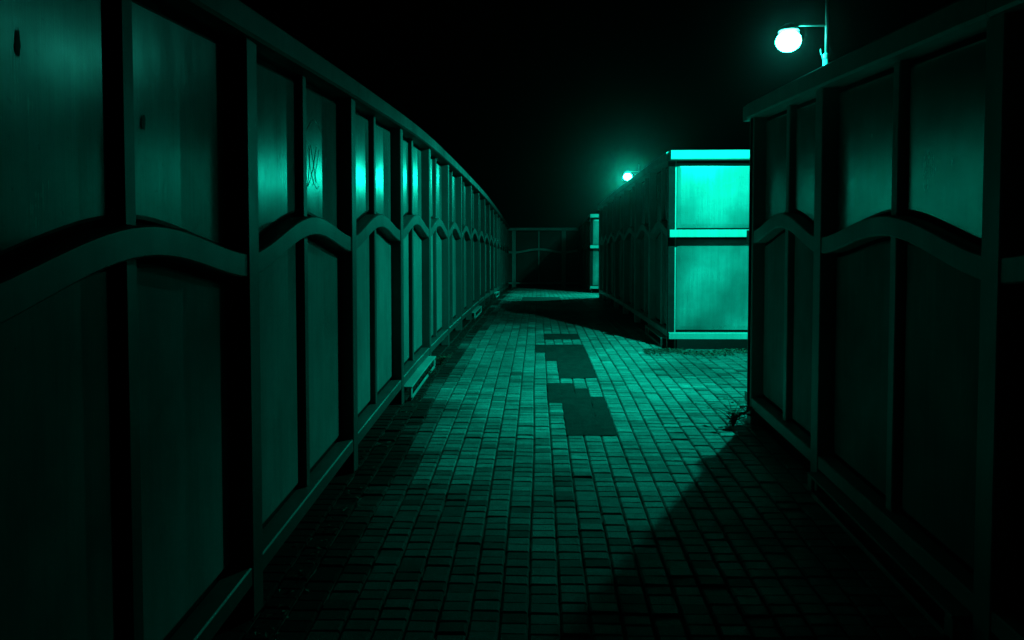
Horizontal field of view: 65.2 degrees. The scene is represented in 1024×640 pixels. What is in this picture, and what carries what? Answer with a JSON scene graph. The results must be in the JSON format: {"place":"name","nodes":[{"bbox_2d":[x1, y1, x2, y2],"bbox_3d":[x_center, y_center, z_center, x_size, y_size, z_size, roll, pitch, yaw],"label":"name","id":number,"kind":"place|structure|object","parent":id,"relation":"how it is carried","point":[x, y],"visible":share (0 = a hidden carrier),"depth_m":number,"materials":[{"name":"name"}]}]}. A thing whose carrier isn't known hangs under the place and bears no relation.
{"place":"outdoors","nodes":[
{"label":"outdoors","id":0,"kind":"place"},
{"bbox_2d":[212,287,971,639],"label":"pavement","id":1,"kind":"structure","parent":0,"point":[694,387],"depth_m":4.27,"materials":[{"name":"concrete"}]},
{"bbox_2d":[0,0,509,639],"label":"panel fence","id":2,"kind":"object","parent":1,"relation":"on","point":[254,268],"visible":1,"depth_m":2.84,"materials":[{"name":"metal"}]},
{"bbox_2d":[436,351,454,364],"bbox_3d":[-0.783,0.423,8.787,0.163,0.150,0.335,2,3,34],"label":"weed","id":3,"kind":"object","parent":1,"relation":"on","point":[440,357],"visible":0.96,"depth_m":8.79,"materials":[{"name":"green plant"}]},
{"bbox_2d":[255,299,745,638],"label":"leaf litter","id":4,"kind":"object","parent":1,"relation":"on","point":[717,352],"visible":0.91,"depth_m":9.52,"materials":[{"name":"brown plant"}]},
{"bbox_2d":[521,297,616,434],"bbox_3d":[0.540,0.108,13.950,1.010,0.828,16.128,0,2,2],"label":"asphalt patch","id":5,"kind":"object","parent":1,"relation":"on","point":[573,360],"visible":0.99,"depth_m":7.27,"materials":[{"name":"black asphalt"}]},
{"bbox_2d":[703,397,758,425],"bbox_3d":[1.794,0.706,6.130,0.605,0.224,0.370,-1,2,-16],"label":"weed","id":6,"kind":"object","parent":1,"relation":"on","point":[734,414],"visible":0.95,"depth_m":6.13,"materials":[{"name":"green plant"}]},
{"bbox_2d":[240,0,955,285],"label":"sky","id":7,"kind":"structure","parent":0,"point":[547,106],"materials":[{"name":"black"}]},
{"bbox_2d":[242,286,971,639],"bbox_3d":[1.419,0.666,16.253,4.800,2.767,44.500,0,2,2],"label":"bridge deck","id":8,"kind":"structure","parent":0,"point":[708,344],"depth_m":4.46,"materials":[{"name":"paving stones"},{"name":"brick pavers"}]},
{"bbox_2d":[509,228,577,286],"bbox_3d":[1.113,-2.587,33.181,10.470,2.468,0.225,0,2,2],"label":"panel fence","id":9,"kind":"object","parent":8,"relation":"on","point":[543,255],"visible":0.23,"depth_m":33.17,"materials":[{"name":"grey metal"}]},
{"bbox_2d":[578,214,598,292],"bbox_3d":[3.236,-2.188,26.924,1.535,2.721,10.660,0,2,2],"label":"panel fence","id":10,"kind":"object","parent":8,"relation":"on","point":[588,253],"visible":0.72,"depth_m":26.26,"materials":[{"name":"metal"}]},
{"bbox_2d":[598,150,749,348],"bbox_3d":[2.807,-1.153,13.990,1.565,3.219,15.215,0,2,2],"label":"panel fence","id":11,"kind":"object","parent":8,"relation":"on","point":[673,247],"visible":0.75,"depth_m":10.03,"materials":[{"name":"metal"}]},
{"bbox_2d":[624,165,638,176],"bbox_3d":[3.351,-2.491,22.322,0.503,3.660,0.236,0,2,2],"label":"street lamp","id":12,"kind":"object","parent":11,"relation":"on","point":[627,172],"visible":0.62,"depth_m":22.23,"materials":[{"name":"grey metal"}]},
{"bbox_2d":[743,0,1023,639],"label":"panel fence","id":13,"kind":"object","parent":8,"relation":"on","point":[884,394],"visible":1,"depth_m":3.66,"materials":[{"name":"metal"}]},
{"bbox_2d":[778,0,829,64],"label":"street lamp","id":14,"kind":"object","parent":13,"relation":"attached to","point":[788,28],"visible":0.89,"depth_m":7.64,"materials":[{"name":"grey metal"}]}
]}

